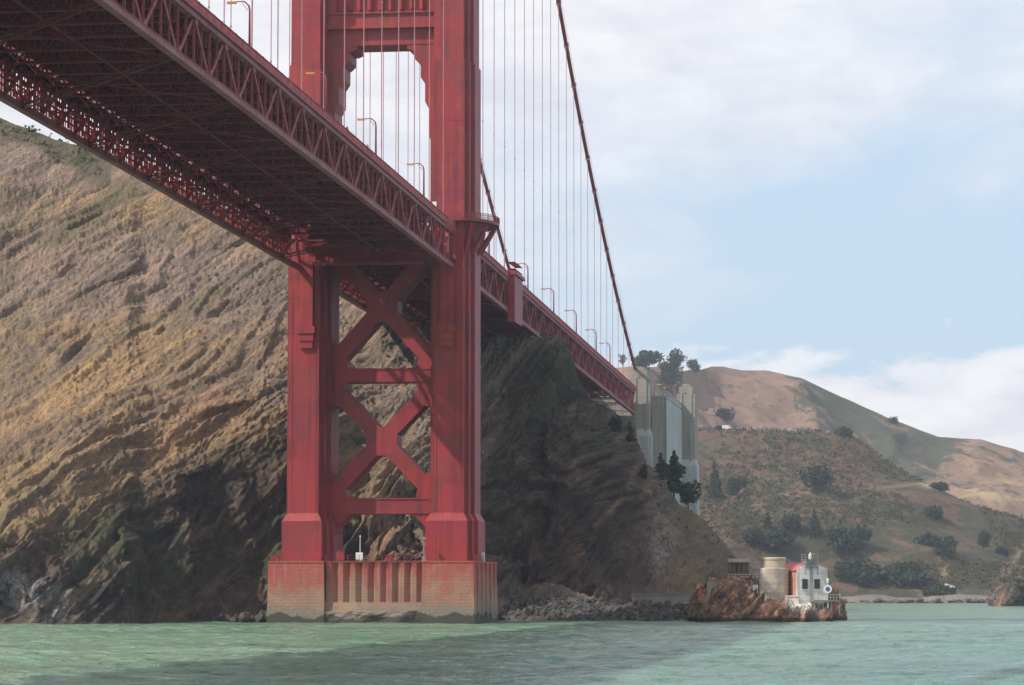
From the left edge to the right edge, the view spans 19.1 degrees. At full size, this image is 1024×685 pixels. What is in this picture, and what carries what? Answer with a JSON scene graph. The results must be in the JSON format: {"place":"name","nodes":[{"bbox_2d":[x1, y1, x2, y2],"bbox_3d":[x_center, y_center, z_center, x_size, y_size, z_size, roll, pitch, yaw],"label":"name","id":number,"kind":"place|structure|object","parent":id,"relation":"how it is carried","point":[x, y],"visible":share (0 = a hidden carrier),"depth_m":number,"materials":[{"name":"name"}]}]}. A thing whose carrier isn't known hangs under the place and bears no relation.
{"place":"outdoors","nodes":[
{"label":"outdoors","id":0,"kind":"place"},
{"bbox_2d":[0,118,757,623],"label":"hillside","id":1,"kind":"structure","parent":0,"point":[142,402],"depth_m":596.70,"materials":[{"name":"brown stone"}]},
{"bbox_2d":[0,120,112,173],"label":"ridge scrub","id":2,"kind":"object","parent":1,"relation":"on","point":[45,144],"visible":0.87,"depth_m":682.66,"materials":[{"name":"green plant"}]},
{"bbox_2d":[506,582,597,603],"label":"earth mound","id":3,"kind":"object","parent":1,"relation":"on","point":[546,589],"visible":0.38,"depth_m":594.16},
{"bbox_2d":[481,332,719,542],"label":"headland scrub","id":4,"kind":"object","parent":1,"relation":"on","point":[515,338],"visible":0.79,"depth_m":641.12,"materials":[{"name":"green plant"}]},
{"bbox_2d":[608,415,622,432],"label":"broadleaf tree","id":5,"kind":"object","parent":1,"relation":"on","point":[616,423],"visible":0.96,"depth_m":675.53,"materials":[{"name":"green plant"}]},
{"bbox_2d":[626,421,637,452],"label":"conifer tree","id":6,"kind":"object","parent":1,"relation":"on","point":[630,436],"visible":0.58,"depth_m":679.71,"materials":[{"name":"green plant"}]},
{"bbox_2d":[590,391,681,504],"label":"anchorage house","id":7,"kind":"structure","parent":1,"relation":"on","point":[667,422],"depth_m":885.01,"materials":[{"name":"concrete"}]},
{"bbox_2d":[631,367,653,467],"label":"bridge pylon","id":8,"kind":"object","parent":1,"relation":"on","point":[642,381],"visible":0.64,"depth_m":878.01,"materials":[{"name":"concrete"}]},
{"bbox_2d":[638,464,648,478],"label":"bush","id":9,"kind":"object","parent":1,"relation":"on","point":[642,473],"visible":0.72,"depth_m":694.25,"materials":[{"name":"green plant"}]},
{"bbox_2d":[601,584,690,596],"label":"shore fence","id":10,"kind":"object","parent":1,"relation":"on","point":[605,588],"visible":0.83,"depth_m":596.06,"materials":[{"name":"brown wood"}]},
{"bbox_2d":[631,593,691,607],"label":"sea wall","id":11,"kind":"structure","parent":1,"relation":"on","point":[675,598],"depth_m":587.65,"materials":[{"name":"concrete"}]},
{"bbox_2d":[653,452,672,483],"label":"conifer tree","id":12,"kind":"object","parent":1,"relation":"on","point":[661,467],"visible":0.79,"depth_m":734.70,"materials":[{"name":"green plant"}]},
{"bbox_2d":[664,450,695,497],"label":"conifer tree","id":13,"kind":"object","parent":1,"relation":"on","point":[676,471],"visible":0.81,"depth_m":760.71,"materials":[{"name":"green plant"}]},
{"bbox_2d":[677,384,699,515],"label":"bridge pylon","id":14,"kind":"object","parent":1,"relation":"on","point":[686,397],"visible":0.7,"depth_m":941.86,"materials":[{"name":"concrete"}]},
{"bbox_2d":[678,480,701,507],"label":"broadleaf tree","id":15,"kind":"object","parent":1,"relation":"on","point":[686,498],"visible":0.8,"depth_m":775.08,"materials":[{"name":"green plant"}]},
{"bbox_2d":[0,603,1023,684],"bbox_3d":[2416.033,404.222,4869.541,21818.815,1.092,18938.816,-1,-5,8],"label":"water","id":16,"kind":"structure","parent":0,"point":[923,644],"depth_m":271.30,"materials":[{"name":"green liquid"}]},
{"bbox_2d":[239,613,244,620],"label":"boulder","id":17,"kind":"object","parent":16,"relation":"in","point":[242,616],"visible":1,"depth_m":541.06,"materials":[{"name":"grey stone"}]},
{"bbox_2d":[239,612,250,622],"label":"boulder","id":18,"kind":"object","parent":16,"relation":"in","point":[247,617],"visible":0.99,"depth_m":541.84,"materials":[{"name":"grey stone"}]},
{"bbox_2d":[249,617,255,622],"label":"boulder","id":19,"kind":"object","parent":16,"relation":"in","point":[252,619],"visible":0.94,"depth_m":543.90,"materials":[{"name":"grey stone"}]},
{"bbox_2d":[256,611,264,622],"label":"boulder","id":20,"kind":"object","parent":16,"relation":"in","point":[260,617],"visible":0.9,"depth_m":541.48,"materials":[{"name":"grey stone"}]},
{"bbox_2d":[266,561,497,623],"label":"bridge pier","id":21,"kind":"structure","parent":16,"relation":"in","point":[456,592],"depth_m":530.52,"materials":[{"name":"concrete"}]},
{"bbox_2d":[273,556,279,560],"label":"cabinet","id":22,"kind":"object","parent":21,"relation":"on","point":[276,558],"visible":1,"depth_m":533.84,"materials":[{"name":"red metal"}]},
{"bbox_2d":[336,551,344,560],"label":"cabinet","id":23,"kind":"object","parent":21,"relation":"on","point":[340,555],"visible":1,"depth_m":532.34,"materials":[{"name":"red metal"}]},
{"bbox_2d":[356,552,362,560],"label":"notice board","id":24,"kind":"object","parent":21,"relation":"on","point":[359,555],"visible":1,"depth_m":531.20,"materials":[{"name":"white paint"}]},
{"bbox_2d":[269,555,495,561],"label":"pier railing","id":25,"kind":"object","parent":21,"relation":"on","point":[482,558],"visible":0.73,"depth_m":532.11,"materials":[{"name":"metal"}]},
{"bbox_2d":[385,555,392,560],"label":"cabinet","id":26,"kind":"object","parent":21,"relation":"on","point":[388,557],"visible":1,"depth_m":531.14,"materials":[{"name":"red metal"}]},
{"bbox_2d":[281,0,499,560],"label":"bridge tower","id":27,"kind":"structure","parent":21,"relation":"on","point":[324,507],"depth_m":542.34,"materials":[{"name":"red metal"}]},
{"bbox_2d":[37,0,511,267],"bbox_3d":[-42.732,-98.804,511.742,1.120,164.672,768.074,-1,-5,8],"label":"suspension cable","id":28,"kind":"object","parent":27,"relation":"attached to","point":[487,191],"visible":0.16,"depth_m":671.75,"materials":[{"name":"paint"}]},
{"bbox_2d":[285,216,455,270],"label":"bridge floor joint","id":29,"kind":"object","parent":27,"relation":"attached to","point":[345,256],"visible":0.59,"depth_m":538.37,"materials":[{"name":"paint"}]},
{"bbox_2d":[223,0,636,370],"bbox_3d":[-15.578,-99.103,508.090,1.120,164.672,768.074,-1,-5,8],"label":"suspension cable","id":30,"kind":"object","parent":27,"relation":"attached to","point":[587,155],"visible":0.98,"depth_m":666.65,"materials":[{"name":"paint"}]},
{"bbox_2d":[0,0,446,263],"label":"bridge span","id":31,"kind":"object","parent":30,"relation":"hanging from","point":[198,85],"visible":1,"depth_m":403.85,"materials":[{"name":"paint"}]},
{"bbox_2d":[227,1,250,44],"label":"street lamp","id":32,"kind":"object","parent":31,"relation":"on","point":[249,26],"visible":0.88,"depth_m":379.26,"materials":[{"name":"metal"}]},
{"bbox_2d":[306,72,326,110],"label":"street lamp","id":33,"kind":"object","parent":31,"relation":"on","point":[312,73],"visible":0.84,"depth_m":427.99,"materials":[{"name":"metal"}]},
{"bbox_2d":[357,118,376,153],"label":"street lamp","id":34,"kind":"object","parent":31,"relation":"on","point":[359,119],"visible":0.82,"depth_m":466.67,"materials":[{"name":"metal"}]},
{"bbox_2d":[407,163,424,195],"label":"street lamp","id":35,"kind":"object","parent":31,"relation":"on","point":[423,175],"visible":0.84,"depth_m":511.44,"materials":[{"name":"metal"}]},
{"bbox_2d":[339,251,635,414],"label":"bridge span","id":36,"kind":"object","parent":30,"relation":"hanging from","point":[597,372],"visible":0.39,"depth_m":654.36,"materials":[{"name":"paint"}]},
{"bbox_2d":[507,262,524,326],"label":"expansion housing","id":37,"kind":"object","parent":36,"relation":"attached to","point":[515,298],"visible":1,"depth_m":609.62,"materials":[{"name":"orange paint"}]},
{"bbox_2d":[517,263,528,288],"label":"street lamp","id":38,"kind":"object","parent":36,"relation":"on","point":[527,274],"visible":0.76,"depth_m":645.81,"materials":[{"name":"metal"}]},
{"bbox_2d":[541,288,553,311],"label":"street lamp","id":39,"kind":"object","parent":36,"relation":"on","point":[553,295],"visible":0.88,"depth_m":691.04,"materials":[{"name":"metal"}]},
{"bbox_2d":[564,310,576,332],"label":"street lamp","id":40,"kind":"object","parent":36,"relation":"on","point":[576,318],"visible":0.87,"depth_m":735.61,"materials":[{"name":"metal"}]},
{"bbox_2d":[585,329,596,350],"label":"street lamp","id":41,"kind":"object","parent":36,"relation":"on","point":[596,336],"visible":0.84,"depth_m":780.35,"materials":[{"name":"metal"}]},
{"bbox_2d":[599,342,610,363],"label":"street lamp","id":42,"kind":"object","parent":36,"relation":"on","point":[609,352],"visible":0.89,"depth_m":814.65,"materials":[{"name":"metal"}]},
{"bbox_2d":[422,537,425,560],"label":"pole","id":43,"kind":"object","parent":21,"relation":"on","point":[424,556],"visible":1,"depth_m":532.32,"materials":[{"name":"grey metal"}]},
{"bbox_2d":[587,615,596,620],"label":"boulder","id":44,"kind":"object","parent":16,"relation":"in","point":[593,617],"visible":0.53,"depth_m":574.38,"materials":[{"name":"grey stone"}]},
{"bbox_2d":[498,595,687,617],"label":"rubble","id":45,"kind":"object","parent":16,"relation":"in","point":[570,605],"visible":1,"depth_m":582.00,"materials":[{"name":"grey stone"}]},
{"bbox_2d":[684,573,764,621],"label":"rock outcrop","id":46,"kind":"object","parent":16,"relation":"in","point":[735,598],"visible":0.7,"depth_m":556.88,"materials":[{"name":"brown stone"}]},
{"bbox_2d":[706,581,713,599],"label":"stone post","id":47,"kind":"object","parent":46,"relation":"on","point":[709,586],"visible":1,"depth_m":557.54,"materials":[{"name":"concrete"}]},
{"bbox_2d":[727,559,749,578],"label":"trestle shed","id":48,"kind":"structure","parent":46,"relation":"on","point":[738,568],"depth_m":572.66,"materials":[{"name":"brown wood"}]},
{"bbox_2d":[747,594,833,621],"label":"rock outcrop","id":49,"kind":"object","parent":16,"relation":"in","point":[784,610],"visible":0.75,"depth_m":553.07,"materials":[{"name":"brown stone"}]},
{"bbox_2d":[753,557,788,602],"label":"round tower","id":50,"kind":"structure","parent":49,"relation":"on","point":[773,578],"depth_m":557.15,"materials":[{"name":"concrete"}]},
{"bbox_2d":[785,595,798,604],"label":"retaining block","id":51,"kind":"structure","parent":49,"relation":"on","point":[795,599],"depth_m":554.75,"materials":[{"name":"white concrete"}]},
{"bbox_2d":[786,563,839,614],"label":"lighthouse","id":52,"kind":"object","parent":49,"relation":"on","point":[809,586],"visible":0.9,"depth_m":556.37,"materials":[{"name":"white paint"}]},
{"bbox_2d":[802,579,808,589],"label":"window","id":53,"kind":"structure","parent":52,"relation":"in","point":[804,581],"depth_m":555.86,"materials":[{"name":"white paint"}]},
{"bbox_2d":[801,553,817,574],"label":"beacon","id":54,"kind":"object","parent":52,"relation":"on","point":[810,562],"visible":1,"depth_m":556.58,"materials":[{"name":"white paint"}]},
{"bbox_2d":[814,579,820,589],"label":"window","id":55,"kind":"structure","parent":52,"relation":"in","point":[816,581],"depth_m":556.54,"materials":[{"name":"black glass"}]},
{"bbox_2d":[824,578,831,595],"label":"signal lamp","id":56,"kind":"object","parent":49,"relation":"on","point":[827,588],"visible":1,"depth_m":554.87,"materials":[{"name":"white metal"}]},
{"bbox_2d":[828,587,847,619],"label":"rock outcrop","id":57,"kind":"object","parent":16,"relation":"in","point":[842,615],"visible":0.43,"depth_m":581.63,"materials":[{"name":"stone"}]},
{"bbox_2d":[841,594,988,602],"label":"seawall","id":58,"kind":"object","parent":16,"relation":"in","point":[870,598],"visible":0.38,"depth_m":1424.37,"materials":[{"name":"grey stone"}]},
{"bbox_2d":[986,539,1023,605],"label":"rock outcrop","id":59,"kind":"object","parent":16,"relation":"in","point":[1007,588],"visible":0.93,"depth_m":1139.98,"materials":[{"name":"grey stone"}]},
{"bbox_2d":[0,0,1023,451],"label":"sky","id":60,"kind":"structure","parent":0,"point":[828,194],"materials":[{"name":"blue"}]},
{"bbox_2d":[588,366,1023,517],"bbox_3d":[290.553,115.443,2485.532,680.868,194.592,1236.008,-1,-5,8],"label":"grass hill","id":61,"kind":"structure","parent":0,"point":[981,473],"depth_m":2411.50,"materials":[{"name":"brown plant"}]},
{"bbox_2d":[619,354,627,366],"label":"eucalyptus tree","id":62,"kind":"object","parent":61,"relation":"on","point":[622,361],"visible":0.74,"depth_m":2200.47,"materials":[{"name":"green plant"}]},
{"bbox_2d":[630,349,664,369],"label":"broadleaf tree","id":63,"kind":"object","parent":61,"relation":"on","point":[645,358],"visible":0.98,"depth_m":2221.56,"materials":[{"name":"green plant"}]},
{"bbox_2d":[657,361,672,370],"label":"bush","id":64,"kind":"object","parent":61,"relation":"on","point":[662,364],"visible":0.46,"depth_m":2261.30,"materials":[{"name":"green plant"}]},
{"bbox_2d":[658,364,682,393],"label":"broadleaf tree","id":65,"kind":"object","parent":61,"relation":"on","point":[668,378],"visible":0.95,"depth_m":2222.77,"materials":[{"name":"green plant"}]},
{"bbox_2d":[666,348,687,375],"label":"eucalyptus tree","id":66,"kind":"object","parent":61,"relation":"on","point":[676,359],"visible":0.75,"depth_m":2267.12,"materials":[{"name":"green plant"}]},
{"bbox_2d":[685,358,700,371],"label":"broadleaf tree","id":67,"kind":"object","parent":61,"relation":"on","point":[691,365],"visible":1,"depth_m":2371.22,"materials":[{"name":"green plant"}]},
{"bbox_2d":[714,407,736,420],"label":"bush","id":68,"kind":"object","parent":61,"relation":"on","point":[723,413],"visible":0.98,"depth_m":2285.97,"materials":[{"name":"green plant"}]},
{"bbox_2d":[888,416,898,423],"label":"bush","id":69,"kind":"object","parent":61,"relation":"on","point":[894,420],"visible":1,"depth_m":2537.66,"materials":[{"name":"green plant"}]},
{"bbox_2d":[697,430,1023,597],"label":"scrub hill","id":70,"kind":"structure","parent":0,"point":[964,522],"depth_m":1627.16,"materials":[{"name":"brown plant"}]},
{"bbox_2d":[704,462,724,499],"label":"conifer tree","id":71,"kind":"object","parent":70,"relation":"on","point":[716,484],"visible":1,"depth_m":1653.72,"materials":[{"name":"green plant"}]},
{"bbox_2d":[722,425,731,429],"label":"white van","id":72,"kind":"object","parent":70,"relation":"on","point":[726,427],"visible":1,"depth_m":1738.32,"materials":[{"name":"paint"}]},
{"bbox_2d":[726,475,748,497],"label":"broadleaf tree","id":73,"kind":"object","parent":70,"relation":"on","point":[733,486],"visible":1,"depth_m":1643.61,"materials":[{"name":"green plant"}]},
{"bbox_2d":[742,528,764,548],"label":"broadleaf tree","id":74,"kind":"object","parent":70,"relation":"on","point":[756,537],"visible":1,"depth_m":1532.28,"materials":[{"name":"green plant"}]},
{"bbox_2d":[760,511,772,528],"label":"conifer tree","id":75,"kind":"object","parent":70,"relation":"on","point":[767,522],"visible":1,"depth_m":1553.73,"materials":[{"name":"green plant"}]},
{"bbox_2d":[763,528,796,552],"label":"broadleaf tree","id":76,"kind":"object","parent":70,"relation":"on","point":[779,538],"visible":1,"depth_m":1529.38,"materials":[{"name":"green plant"}]},
{"bbox_2d":[780,513,801,531],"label":"broadleaf tree","id":77,"kind":"object","parent":70,"relation":"on","point":[791,521],"visible":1,"depth_m":1548.66,"materials":[{"name":"green plant"}]},
{"bbox_2d":[804,510,823,536],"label":"conifer tree","id":78,"kind":"object","parent":70,"relation":"on","point":[814,522],"visible":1,"depth_m":1546.44,"materials":[{"name":"green plant"}]},
{"bbox_2d":[799,464,836,490],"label":"broadleaf tree","id":79,"kind":"object","parent":70,"relation":"on","point":[817,476],"visible":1,"depth_m":1633.97,"materials":[{"name":"green plant"}]},
{"bbox_2d":[833,426,853,435],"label":"bush","id":80,"kind":"object","parent":70,"relation":"on","point":[844,430],"visible":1,"depth_m":1736.24,"materials":[{"name":"green plant"}]},
{"bbox_2d":[824,524,872,555],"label":"broadleaf tree","id":81,"kind":"object","parent":70,"relation":"on","point":[854,537],"visible":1,"depth_m":1533.43,"materials":[{"name":"green plant"}]},
{"bbox_2d":[833,556,873,581],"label":"bush","id":82,"kind":"object","parent":70,"relation":"on","point":[850,565],"visible":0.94,"depth_m":1512.87,"materials":[{"name":"green plant"}]},
{"bbox_2d":[697,427,1023,588],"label":"ground cover","id":83,"kind":"object","parent":70,"relation":"on","point":[993,565],"visible":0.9,"depth_m":1634.36,"materials":[{"name":"green plant"}]},
{"bbox_2d":[847,564,912,586],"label":"bush","id":84,"kind":"object","parent":70,"relation":"on","point":[876,574],"visible":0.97,"depth_m":1505.70,"materials":[{"name":"green plant"}]},
{"bbox_2d":[892,561,921,570],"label":"bush","id":85,"kind":"object","parent":70,"relation":"on","point":[913,566],"visible":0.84,"depth_m":1518.97,"materials":[{"name":"green plant"}]},
{"bbox_2d":[888,571,936,587],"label":"bush","id":86,"kind":"object","parent":70,"relation":"on","point":[912,579],"visible":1,"depth_m":1500.95,"materials":[{"name":"green plant"}]},
{"bbox_2d":[923,504,943,519],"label":"bush","id":87,"kind":"object","parent":70,"relation":"on","point":[936,512],"visible":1,"depth_m":1632.34,"materials":[{"name":"green plant"}]},
{"bbox_2d":[913,533,959,548],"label":"bush","id":88,"kind":"object","parent":70,"relation":"on","point":[925,539],"visible":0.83,"depth_m":1551.93,"materials":[{"name":"green plant"}]},
{"bbox_2d":[921,582,956,596],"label":"bush","id":89,"kind":"object","parent":70,"relation":"on","point":[940,589],"visible":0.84,"depth_m":1480.02,"materials":[{"name":"green plant"}]},
{"bbox_2d":[929,481,949,490],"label":"bush","id":90,"kind":"object","parent":70,"relation":"on","point":[942,486],"visible":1,"depth_m":1684.10,"materials":[{"name":"green plant"}]},
{"bbox_2d":[932,538,955,558],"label":"bush","id":91,"kind":"object","parent":70,"relation":"on","point":[944,548],"visible":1,"depth_m":1535.19,"materials":[{"name":"green plant"}]},
{"bbox_2d":[977,530,989,549],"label":"broadleaf tree","id":92,"kind":"object","parent":70,"relation":"on","point":[983,537],"visible":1,"depth_m":1592.22,"materials":[{"name":"green plant"}]},
{"bbox_2d":[995,545,1011,555],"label":"bush","id":93,"kind":"object","parent":70,"relation":"on","point":[1001,550],"visible":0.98,"depth_m":1592.96,"materials":[{"name":"green plant"}]}
]}

